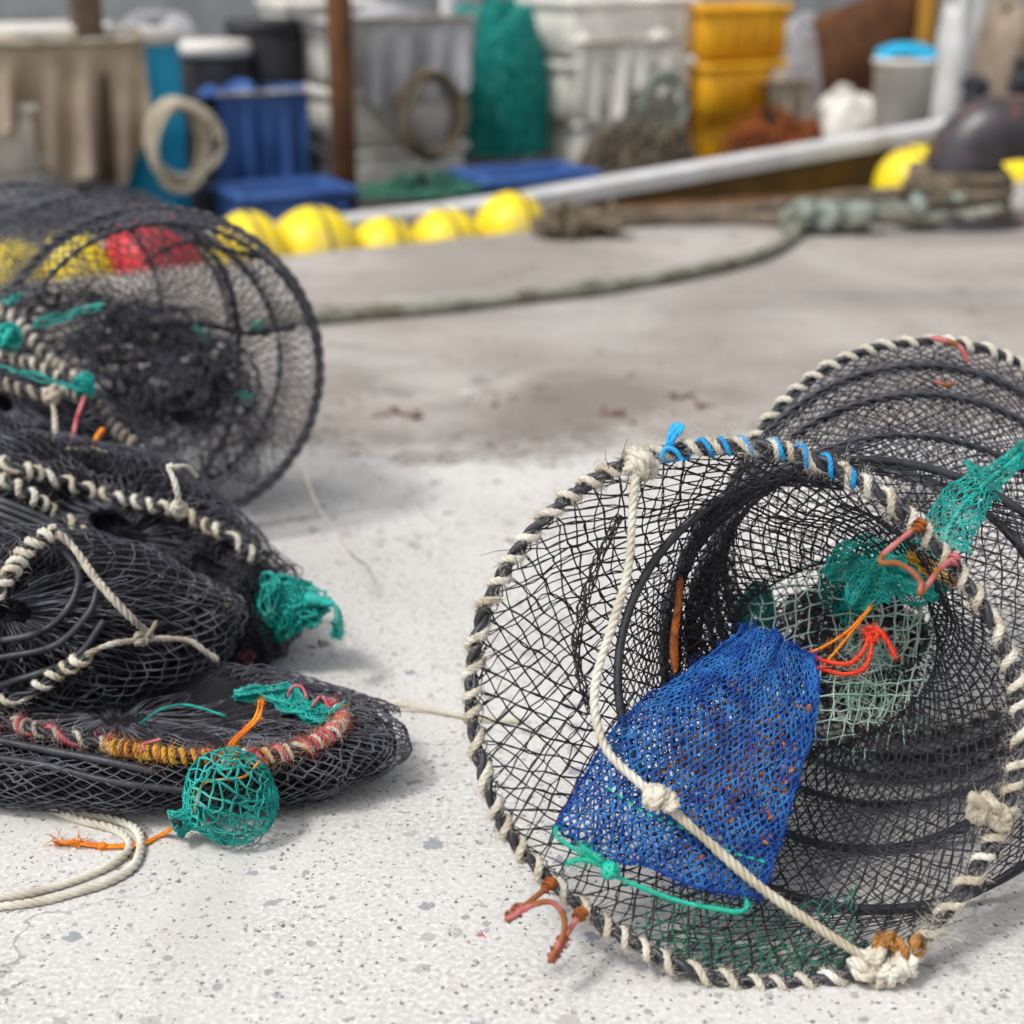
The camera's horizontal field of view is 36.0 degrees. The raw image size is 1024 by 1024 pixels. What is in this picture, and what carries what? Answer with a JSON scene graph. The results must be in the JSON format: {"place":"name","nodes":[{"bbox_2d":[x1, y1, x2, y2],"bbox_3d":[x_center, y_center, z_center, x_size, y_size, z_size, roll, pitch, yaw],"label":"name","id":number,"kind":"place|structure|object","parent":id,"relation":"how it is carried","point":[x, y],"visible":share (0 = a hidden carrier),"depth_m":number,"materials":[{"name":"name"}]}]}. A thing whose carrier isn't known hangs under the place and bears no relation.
{"place":"outdoors","nodes":[
{"label":"outdoors","id":0,"kind":"place"},
{"bbox_2d":[0,181,1023,1023],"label":"quay ground","id":1,"kind":"structure","parent":0,"point":[388,897],"depth_m":2.28,"materials":[{"name":"concrete"}]},
{"bbox_2d":[0,793,133,900],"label":"rope","id":2,"kind":"object","parent":1,"relation":"on","point":[120,858],"visible":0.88,"depth_m":1.71,"materials":[{"name":"beige fabric"}]},
{"bbox_2d":[0,793,145,910],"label":"rope","id":3,"kind":"object","parent":1,"relation":"on","point":[130,867],"visible":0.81,"depth_m":1.68,"materials":[{"name":"beige fabric"}]},
{"bbox_2d":[45,230,115,279],"bbox_3d":[-1.359,-0.721,4.921,0.272,0.324,0.300,0,20,0],"label":"float","id":4,"kind":"object","parent":1,"relation":"on","point":[104,261],"visible":0.09,"depth_m":4.79,"materials":[{"name":"yellow plastic"}]},
{"bbox_2d":[0,293,240,530],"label":"collapsed trap","id":5,"kind":"object","parent":1,"relation":"on","point":[28,401],"visible":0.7,"depth_m":2.32,"materials":[{"name":"fabric"}]},
{"bbox_2d":[0,428,302,674],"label":"collapsed trap","id":6,"kind":"object","parent":1,"relation":"on","point":[182,523],"visible":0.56,"depth_m":2.13,"materials":[{"name":"black fabric"}]},
{"bbox_2d":[253,570,349,643],"bbox_3d":[-0.274,0.133,2.125,0.155,0.106,0.096,8,22,22],"label":"bait pouch","id":7,"kind":"object","parent":6,"relation":"in","point":[292,605],"visible":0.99,"depth_m":2.11,"materials":[{"name":"teal fabric"}]},
{"bbox_2d":[104,214,203,272],"bbox_3d":[-1.141,-0.779,5.022,0.332,0.353,0.334,0,20,0],"label":"float","id":8,"kind":"object","parent":1,"relation":"on","point":[125,241],"visible":0.11,"depth_m":4.88,"materials":[{"name":"red plastic"}]},
{"bbox_2d":[43,696,279,851],"bbox_3d":[-0.394,0.305,1.746,0.271,0.186,0.107,0,20,0],"label":"bait pouch","id":9,"kind":"object","parent":1,"relation":"on","point":[183,819],"visible":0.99,"depth_m":1.73,"materials":[{"name":"teal fabric"}]},
{"bbox_2d":[0,180,367,565],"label":"drum trap","id":10,"kind":"object","parent":1,"relation":"on","point":[163,351],"visible":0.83,"depth_m":2.65,"materials":[{"name":"black fabric"}]},
{"bbox_2d":[0,656,412,814],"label":"collapsed trap","id":11,"kind":"object","parent":1,"relation":"on","point":[152,748],"visible":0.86,"depth_m":1.82,"materials":[{"name":"fabric"}]},
{"bbox_2d":[0,522,248,715],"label":"collapsed trap","id":12,"kind":"object","parent":11,"relation":"on","point":[81,620],"visible":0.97,"depth_m":1.92,"materials":[{"name":"black fabric"}]},
{"bbox_2d":[215,209,290,261],"bbox_3d":[-0.857,-0.826,5.179,0.274,0.340,0.308,0,20,0],"label":"float","id":13,"kind":"object","parent":1,"relation":"on","point":[265,230],"visible":0.34,"depth_m":5.07,"materials":[{"name":"yellow plastic"}]},
{"bbox_2d":[306,638,329,647],"bbox_3d":[-0.275,0.189,2.251,0.024,0.006,0.032,10,22,26],"label":"seaweed scrap","id":14,"kind":"object","parent":1,"relation":"on","point":[319,642],"visible":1,"depth_m":2.25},
{"bbox_2d":[276,204,361,254],"bbox_3d":[-0.664,-0.869,5.295,0.317,0.330,0.315,0,20,0],"label":"float","id":15,"kind":"object","parent":1,"relation":"on","point":[309,228],"visible":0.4,"depth_m":5.17,"materials":[{"name":"yellow plastic"}]},
{"bbox_2d":[375,407,399,417],"bbox_3d":[-0.258,-0.211,3.347,0.036,0.010,0.082,11,23,27],"label":"seaweed scrap","id":16,"kind":"object","parent":1,"relation":"on","point":[394,411],"visible":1,"depth_m":3.35,"materials":[{"name":"plant"}]},
{"bbox_2d":[357,705,429,712],"bbox_3d":[-0.146,0.259,2.061,0.194,0.020,0.021,2,20,7],"label":"cord","id":17,"kind":"object","parent":1,"relation":"on","point":[411,710],"visible":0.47,"depth_m":2.06,"materials":[{"name":"beige fabric"}]},
{"bbox_2d":[397,410,423,418],"bbox_3d":[-0.206,-0.205,3.329,0.050,0.012,0.076,-11,23,-27],"label":"seaweed scrap","id":18,"kind":"object","parent":1,"relation":"on","point":[414,415],"visible":1,"depth_m":3.33,"materials":[{"name":"plant"}]},
{"bbox_2d":[339,692,522,723],"bbox_3d":[-0.145,0.254,2.065,0.335,0.021,0.031,5,21,14],"label":"rope","id":19,"kind":"object","parent":1,"relation":"on","point":[447,712],"visible":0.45,"depth_m":2.05,"materials":[{"name":"beige fabric"}]},
{"bbox_2d":[455,391,478,396],"bbox_3d":[-0.099,-0.261,3.483,0.045,0.010,0.032,-14,24,-33],"label":"shell fragment","id":20,"kind":"object","parent":1,"relation":"on","point":[467,393],"visible":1,"depth_m":3.48,"materials":[{"name":"white"}]},
{"bbox_2d":[245,210,805,328],"bbox_3d":[0.273,-0.712,4.673,0.477,0.124,2.353,18,27,41],"label":"mooring rope","id":21,"kind":"object","parent":1,"relation":"on","point":[592,287],"visible":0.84,"depth_m":4.38,"materials":[{"name":"grey fabric"}]},
{"bbox_2d":[530,199,629,239],"bbox_3d":[0.229,-0.986,5.297,0.335,0.126,0.163,0,20,0],"label":"rope coil","id":22,"kind":"object","parent":1,"relation":"on","point":[563,219],"visible":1,"depth_m":5.26,"materials":[{"name":"beige fabric"}]},
{"bbox_2d":[598,405,637,424],"bbox_3d":[0.222,-0.209,3.330,0.046,0.020,0.142,-15,25,-36],"label":"seaweed scrap","id":23,"kind":"object","parent":1,"relation":"on","point":[616,414],"visible":1,"depth_m":3.33,"materials":[{"name":"brown plant"}]},
{"bbox_2d":[668,392,698,401],"bbox_3d":[0.376,-0.254,3.457,0.061,0.016,0.071,0,20,0],"label":"seaweed scrap","id":24,"kind":"object","parent":1,"relation":"on","point":[673,394],"visible":1,"depth_m":3.46,"materials":[{"name":"plant"}]},
{"bbox_2d":[626,208,781,227],"bbox_3d":[0.658,-1.008,5.505,1.027,0.108,0.234,0,20,0],"label":"mooring rope","id":25,"kind":"object","parent":1,"relation":"on","point":[699,218],"visible":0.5,"depth_m":5.53,"materials":[{"name":"beige fabric"}]},
{"bbox_2d":[696,403,714,409],"bbox_3d":[0.412,-0.228,3.397,0.035,0.007,0.046,18,27,40],"label":"seaweed scrap","id":26,"kind":"object","parent":1,"relation":"on","point":[701,406],"visible":1,"depth_m":3.40,"materials":[{"name":"brown plant"}]},
{"bbox_2d":[445,334,1023,1001],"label":"crab trap","id":27,"kind":"object","parent":1,"relation":"on","point":[853,588],"visible":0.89,"depth_m":1.67,"materials":[{"name":"black fabric"}]},
{"bbox_2d":[543,618,823,918],"bbox_3d":[0.203,0.261,1.578,0.347,0.221,0.190,-14,24,-33],"label":"bait bag","id":28,"kind":"object","parent":27,"relation":"in","point":[743,727],"visible":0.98,"depth_m":1.58,"materials":[{"name":"blue fabric"}]},
{"bbox_2d":[618,186,906,215],"bbox_3d":[0.770,-1.095,5.664,1.379,0.142,0.162,-3,20,-8],"label":"mooring rope","id":29,"kind":"object","parent":1,"relation":"on","point":[887,194],"visible":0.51,"depth_m":5.66,"materials":[{"name":"beige fabric"}]},
{"bbox_2d":[780,197,878,234],"bbox_3d":[1.081,-1.008,5.358,0.326,0.125,0.147,0,20,0],"label":"rope knot","id":30,"kind":"object","parent":1,"relation":"on","point":[819,217],"visible":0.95,"depth_m":5.33,"materials":[{"name":"grey fabric"}]},
{"bbox_2d":[813,190,970,218],"bbox_3d":[1.287,-1.059,5.457,0.599,0.126,0.256,0,20,0],"label":"mooring rope","id":31,"kind":"object","parent":1,"relation":"on","point":[917,206],"visible":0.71,"depth_m":5.46,"materials":[{"name":"grey fabric"}]},
{"bbox_2d":[899,94,1023,232],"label":"bollard","id":32,"kind":"object","parent":1,"relation":"on","point":[983,135],"visible":0.63,"depth_m":5.45,"materials":[{"name":"metal"}]},
{"bbox_2d":[782,204,1008,230],"bbox_3d":[1.321,-1.008,5.437,0.798,0.141,0.213,0,20,0],"label":"mooring rope","id":33,"kind":"object","parent":32,"relation":"attached to","point":[899,218],"visible":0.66,"depth_m":5.41,"materials":[{"name":"grey fabric"}]},
{"bbox_2d":[901,161,1014,209],"bbox_3d":[1.585,-1.165,5.604,0.394,0.173,0.398,0,20,0],"label":"mooring rope","id":34,"kind":"object","parent":32,"relation":"attached to","point":[984,190],"visible":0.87,"depth_m":5.46,"materials":[{"name":"beige fabric"}]},
{"label":"water","id":35,"kind":"structure","parent":0,"visible":0},
{"bbox_2d":[0,0,1023,38],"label":"fishing boat","id":36,"kind":"object","parent":35,"relation":"on","point":[207,18],"visible":0.02,"depth_m":10.16,"materials":[{"name":"white paint"}]},
{"bbox_2d":[100,32,946,246],"bbox_3d":[-0.835,-1.310,7.438,15.000,1.674,3.040,-11,23,-28],"label":"work boat","id":37,"kind":"object","parent":35,"relation":"on","point":[854,161],"visible":0.11,"depth_m":6.69,"materials":[{"name":"paint"}]},
{"bbox_2d":[0,240,50,284],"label":"float","id":38,"kind":"object","parent":37,"relation":"on","point":[15,252],"visible":0.07,"depth_m":4.75,"materials":[{"name":"yellow plastic"}]},
{"bbox_2d":[0,173,174,232],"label":"net heap","id":39,"kind":"object","parent":37,"relation":"on","point":[144,198],"visible":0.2,"depth_m":5.61,"materials":[{"name":"black fabric"}]},
{"bbox_2d":[68,0,118,241],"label":"post","id":40,"kind":"object","parent":37,"relation":"on","point":[86,18],"visible":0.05,"depth_m":5.87,"materials":[{"name":"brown wood"}]},
{"bbox_2d":[118,26,191,220],"bbox_3d":[-1.456,-1.395,6.275,0.336,1.030,0.336,0,20,0],"label":"barrel","id":41,"kind":"object","parent":37,"relation":"on","point":[162,61],"visible":0.25,"depth_m":6.13,"materials":[{"name":"plastic"}]},
{"bbox_2d":[121,9,201,38],"bbox_3d":[-1.639,-1.771,7.369,0.610,1.107,0.415,-11,23,-28],"label":"sack","id":42,"kind":"object","parent":41,"relation":"on","point":[183,24],"visible":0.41,"depth_m":7.15,"materials":[{"name":"white fabric"}]},
{"bbox_2d":[143,96,225,194],"bbox_3d":[-1.242,-1.395,5.997,0.311,0.362,0.116,-10,22,-24],"label":"rope coil","id":43,"kind":"object","parent":37,"relation":"hanging from","point":[201,116],"visible":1,"depth_m":5.99,"materials":[{"name":"beige fabric"}]},
{"bbox_2d":[178,38,250,229],"bbox_3d":[-1.285,-1.550,6.816,0.357,0.950,0.357,0,20,0],"label":"barrel","id":44,"kind":"object","parent":37,"relation":"on","point":[220,62],"visible":0.38,"depth_m":6.58,"materials":[{"name":"black plastic"}]},
{"bbox_2d":[202,248,229,262],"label":"float","id":45,"kind":"object","parent":37,"relation":"on","point":[219,256],"depth_m":5.03,"materials":[{"name":"yellow plastic"}]},
{"bbox_2d":[223,16,306,87],"bbox_3d":[-1.076,-1.668,7.024,0.357,1.030,0.357,0,20,0],"label":"barrel","id":46,"kind":"object","parent":37,"relation":"on","point":[276,56],"visible":0.32,"depth_m":6.76,"materials":[{"name":"black plastic"}]},
{"bbox_2d":[325,0,357,212],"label":"post","id":47,"kind":"object","parent":37,"relation":"on","point":[339,36],"visible":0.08,"depth_m":6.46,"materials":[{"name":"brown wood"}]},
{"bbox_2d":[356,215,417,247],"bbox_3d":[-0.444,-0.887,5.461,0.258,0.282,0.265,0,20,0],"label":"float","id":48,"kind":"object","parent":37,"relation":"on","point":[384,230],"visible":0.45,"depth_m":5.36,"materials":[{"name":"yellow plastic"}]},
{"bbox_2d":[358,198,454,211],"bbox_3d":[-0.594,-1.279,7.094,0.635,0.248,0.435,-9,22,-24],"label":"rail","id":49,"kind":"object","parent":37,"relation":"on","point":[400,205],"depth_m":7.23,"materials":[{"name":"white plastic"}]},
{"bbox_2d":[309,140,469,207],"bbox_3d":[-0.569,-1.530,7.042,0.635,0.248,0.435,-14,24,-33],"label":"fish crate","id":50,"kind":"object","parent":49,"relation":"on","point":[381,164],"visible":0.34,"depth_m":6.86,"materials":[{"name":"white plastic"}]},
{"bbox_2d":[299,83,466,148],"bbox_3d":[-0.573,-1.751,6.910,0.635,0.248,0.435,-10,22,-26],"label":"fish crate","id":51,"kind":"object","parent":50,"relation":"on","point":[430,123],"visible":0.34,"depth_m":6.76,"materials":[{"name":"white plastic"}]},
{"bbox_2d":[301,25,327,83],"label":"fish crate","id":52,"kind":"object","parent":51,"relation":"on","point":[315,52],"visible":0.13,"depth_m":6.78,"materials":[{"name":"white plastic"}]},
{"bbox_2d":[289,2,476,131],"bbox_3d":[-0.539,-1.925,6.798,0.681,0.513,0.514,-11,23,-28],"label":"tarpaulin","id":53,"kind":"object","parent":52,"relation":"on","point":[395,46],"visible":0.74,"depth_m":6.63,"materials":[{"name":"plastic"}]},
{"bbox_2d":[391,66,468,162],"bbox_3d":[-0.343,-1.676,6.641,0.306,0.395,0.203,-10,22,-25],"label":"rope coil","id":54,"kind":"object","parent":53,"relation":"hanging from","point":[406,94],"visible":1,"depth_m":6.62,"materials":[{"name":"brown fabric"}]},
{"bbox_2d":[356,167,486,198],"bbox_3d":[-0.360,-1.342,6.356,0.615,0.091,0.431,-15,25,-35],"label":"net heap","id":55,"kind":"object","parent":37,"relation":"on","point":[435,184],"visible":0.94,"depth_m":6.28,"materials":[{"name":"green fabric"}]},
{"bbox_2d":[412,207,482,241],"bbox_3d":[-0.231,-0.938,5.573,0.267,0.282,0.268,0,20,0],"label":"float","id":56,"kind":"object","parent":37,"relation":"on","point":[436,223],"visible":0.28,"depth_m":5.47,"materials":[{"name":"yellow plastic"}]},
{"bbox_2d":[440,0,457,199],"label":"post","id":57,"kind":"object","parent":37,"relation":"on","point":[448,7],"depth_m":7.67,"materials":[{"name":"white paint"}]},
{"bbox_2d":[454,0,549,158],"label":"net heap","id":58,"kind":"object","parent":37,"relation":"on","point":[506,94],"visible":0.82,"depth_m":7.23,"materials":[{"name":"teal fabric"}]},
{"bbox_2d":[475,190,543,235],"bbox_3d":[-0.005,-1.017,5.732,0.273,0.305,0.286,0,20,0],"label":"float","id":59,"kind":"object","parent":37,"relation":"on","point":[510,211],"visible":0.44,"depth_m":5.62,"materials":[{"name":"yellow plastic"}]},
{"bbox_2d":[354,192,830,229],"bbox_3d":[0.097,-1.055,6.027,10.204,0.200,0.140,-11,23,-28],"label":"fender log","id":60,"kind":"object","parent":37,"relation":"on","point":[717,202],"visible":0.06,"depth_m":6.36,"materials":[{"name":"brown wood"}]},
{"bbox_2d":[568,118,699,176],"bbox_3d":[0.542,-1.585,6.830,0.700,0.223,0.443,-11,23,-27],"label":"net heap","id":61,"kind":"object","parent":37,"relation":"on","point":[632,148],"visible":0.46,"depth_m":6.71,"materials":[{"name":"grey fabric"}]},
{"bbox_2d":[716,103,824,157],"bbox_3d":[1.182,-1.741,7.220,0.579,0.255,0.416,-14,24,-33],"label":"net heap","id":62,"kind":"object","parent":37,"relation":"on","point":[757,131],"visible":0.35,"depth_m":7.13,"materials":[{"name":"orange fabric"}]},
{"bbox_2d":[781,12,823,118],"bbox_3d":[1.596,-2.223,8.720,0.662,1.036,0.403,-9,22,-24],"label":"sack","id":63,"kind":"object","parent":37,"relation":"on","point":[801,55],"visible":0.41,"depth_m":8.45,"materials":[{"name":"white fabric"}]},
{"bbox_2d":[812,83,872,138],"bbox_3d":[1.700,-1.829,8.050,0.402,0.699,0.377,0,20,0],"label":"sack","id":64,"kind":"object","parent":37,"relation":"on","point":[841,110],"visible":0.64,"depth_m":7.87,"materials":[{"name":"white fabric"}]},
{"bbox_2d":[813,0,918,96],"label":"plywood board","id":65,"kind":"object","parent":37,"relation":"on","point":[852,37],"visible":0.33,"depth_m":8.51,"materials":[{"name":"brown wood"}]},
{"bbox_2d":[873,145,928,188],"bbox_3d":[1.726,-1.400,6.756,0.347,0.340,0.340,0,20,0],"label":"float","id":66,"kind":"object","parent":37,"relation":"on","point":[892,170],"visible":0.35,"depth_m":6.65,"materials":[{"name":"yellow plastic"}]},
{"bbox_2d":[872,42,939,130],"bbox_3d":[1.908,-2.008,7.692,0.316,0.552,0.316,0,20,0],"label":"bucket","id":67,"kind":"object","parent":37,"relation":"on","point":[903,90],"visible":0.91,"depth_m":7.57,"materials":[{"name":"white plastic"}]},
{"bbox_2d":[915,0,939,48],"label":"post","id":68,"kind":"object","parent":37,"relation":"on","point":[927,23],"visible":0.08,"depth_m":8.56,"materials":[{"name":"yellow wood"}]},
{"bbox_2d":[930,0,972,120],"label":"post","id":69,"kind":"object","parent":37,"relation":"on","point":[954,49],"visible":0.5,"depth_m":8.30,"materials":[{"name":"white paint"}]},
{"bbox_2d":[959,74,990,106],"bbox_3d":[2.344,-2.052,8.006,0.144,0.328,0.127,0,20,0],"label":"bag","id":70,"kind":"object","parent":37,"relation":"hanging from","point":[974,87],"visible":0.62,"depth_m":7.94,"materials":[{"name":"black plastic"}]},
{"bbox_2d":[972,0,988,51],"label":"post","id":71,"kind":"object","parent":37,"relation":"on","point":[980,6],"depth_m":9.80,"materials":[{"name":"white paint"}]},
{"bbox_2d":[971,0,1023,95],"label":"sack","id":72,"kind":"object","parent":37,"relation":"on","point":[998,49],"visible":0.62,"depth_m":8.81,"materials":[{"name":"beige fabric"}]},
{"bbox_2d":[1003,160,1023,181],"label":"float","id":73,"kind":"object","parent":37,"relation":"on","point":[1015,169],"visible":0.06,"depth_m":6.99,"materials":[{"name":"yellow plastic"}]},
{"bbox_2d":[1007,55,1023,94],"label":"bag","id":74,"kind":"object","parent":37,"relation":"hanging from","point":[1016,84],"visible":0.61,"depth_m":8.08,"materials":[{"name":"black plastic"}]},
{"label":"fish crate","id":75,"kind":"object","parent":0,"visible":0},
{"bbox_2d":[0,172,88,242],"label":"fish crate","id":76,"kind":"object","parent":75,"relation":"on","point":[46,177],"visible":0.12,"depth_m":5.92,"materials":[{"name":"white plastic"}]},
{"bbox_2d":[0,103,50,175],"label":"fish crate","id":77,"kind":"object","parent":76,"relation":"on","point":[18,155],"visible":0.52,"depth_m":5.80,"materials":[{"name":"white plastic"}]},
{"bbox_2d":[0,21,123,39],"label":"fish crate","id":78,"kind":"object","parent":77,"relation":"on","point":[53,30],"visible":0.3,"depth_m":5.78,"materials":[{"name":"white plastic"}]},
{"bbox_2d":[0,24,154,185],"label":"tarpaulin","id":79,"kind":"object","parent":78,"relation":"on","point":[57,83],"visible":0.93,"depth_m":5.81,"materials":[{"name":"fabric"}]},
{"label":"fish crate","id":80,"kind":"object","parent":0,"visible":0},
{"bbox_2d":[523,114,690,164],"bbox_3d":[0.470,-1.843,7.814,0.755,0.268,0.485,-14,24,-33],"label":"fish crate","id":81,"kind":"object","parent":80,"relation":"on","point":[568,139],"visible":0.22,"depth_m":7.52,"materials":[{"name":"white plastic"}]},
{"bbox_2d":[542,55,695,120],"bbox_3d":[0.445,-2.078,7.664,0.755,0.268,0.485,-10,22,-26],"label":"fish crate","id":82,"kind":"object","parent":81,"relation":"on","point":[564,97],"visible":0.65,"depth_m":7.42,"materials":[{"name":"white plastic"}]},
{"bbox_2d":[516,0,699,59],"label":"fish crate","id":83,"kind":"object","parent":82,"relation":"on","point":[558,20],"visible":0.76,"depth_m":7.39,"materials":[{"name":"white plastic"}]},
{"bbox_2d":[559,29,682,123],"bbox_3d":[0.458,-2.109,7.596,0.601,0.433,0.504,-11,23,-28],"label":"tarpaulin","id":84,"kind":"object","parent":82,"relation":"on","point":[593,55],"visible":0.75,"depth_m":7.40,"materials":[{"name":"white plastic"}]},
{"bbox_2d":[635,68,690,134],"bbox_3d":[0.696,-1.920,7.397,0.274,0.320,0.118,-6,21,-17],"label":"rope coil","id":85,"kind":"object","parent":82,"relation":"hanging from","point":[650,85],"visible":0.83,"depth_m":7.34,"materials":[{"name":"grey fabric"}]},
{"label":"fish crate","id":86,"kind":"object","parent":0,"visible":0},
{"bbox_2d":[688,114,768,160],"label":"fish crate","id":87,"kind":"object","parent":86,"relation":"on","point":[707,136],"visible":0.15,"depth_m":7.78,"materials":[{"name":"yellow plastic"}]},
{"bbox_2d":[689,59,788,118],"bbox_3d":[1.029,-2.131,7.881,0.535,0.258,0.455,-14,24,-33],"label":"fish crate","id":88,"kind":"object","parent":87,"relation":"on","point":[720,89],"visible":0.69,"depth_m":7.68,"materials":[{"name":"yellow plastic"}]},
{"bbox_2d":[684,1,793,61],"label":"fish crate","id":89,"kind":"object","parent":88,"relation":"on","point":[734,31],"visible":0.84,"depth_m":7.65,"materials":[{"name":"yellow plastic"}]},
{"bbox_2d":[757,68,815,125],"bbox_3d":[1.285,-1.914,7.970,0.281,0.654,0.520,-11,23,-28],"label":"tarpaulin","id":90,"kind":"object","parent":88,"relation":"hanging from","point":[794,95],"visible":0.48,"depth_m":7.75,"materials":[{"name":"fabric"}]},
{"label":"fish crate","id":91,"kind":"object","parent":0,"visible":0},
{"bbox_2d":[256,0,379,21],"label":"fish crate","id":92,"kind":"object","parent":91,"relation":"on","point":[312,10],"visible":0.3,"depth_m":7.08,"materials":[{"name":"white plastic"}]},
{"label":"fish crate","id":93,"kind":"object","parent":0,"visible":0},
{"bbox_2d":[208,175,357,221],"bbox_3d":[-0.903,-1.185,6.225,0.485,0.218,0.385,-10,22,-26],"label":"fish crate","id":94,"kind":"object","parent":93,"relation":"on","point":[276,199],"visible":0.65,"depth_m":6.12,"materials":[{"name":"blue plastic"}]},
{"bbox_2d":[197,79,309,183],"bbox_3d":[-1.114,-1.492,6.708,0.401,0.691,0.521,-11,23,-28],"label":"plastic crate","id":95,"kind":"object","parent":94,"relation":"on","point":[265,128],"visible":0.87,"depth_m":6.51,"materials":[{"name":"blue plastic"}]},
{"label":"fish crate","id":96,"kind":"object","parent":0,"visible":0},
{"bbox_2d":[449,160,602,200],"bbox_3d":[0.055,-1.335,6.637,0.535,0.218,0.395,-9,22,-24],"label":"fish crate","id":97,"kind":"object","parent":96,"relation":"on","point":[497,179],"visible":0.49,"depth_m":6.54,"materials":[{"name":"blue plastic"}]}
]}

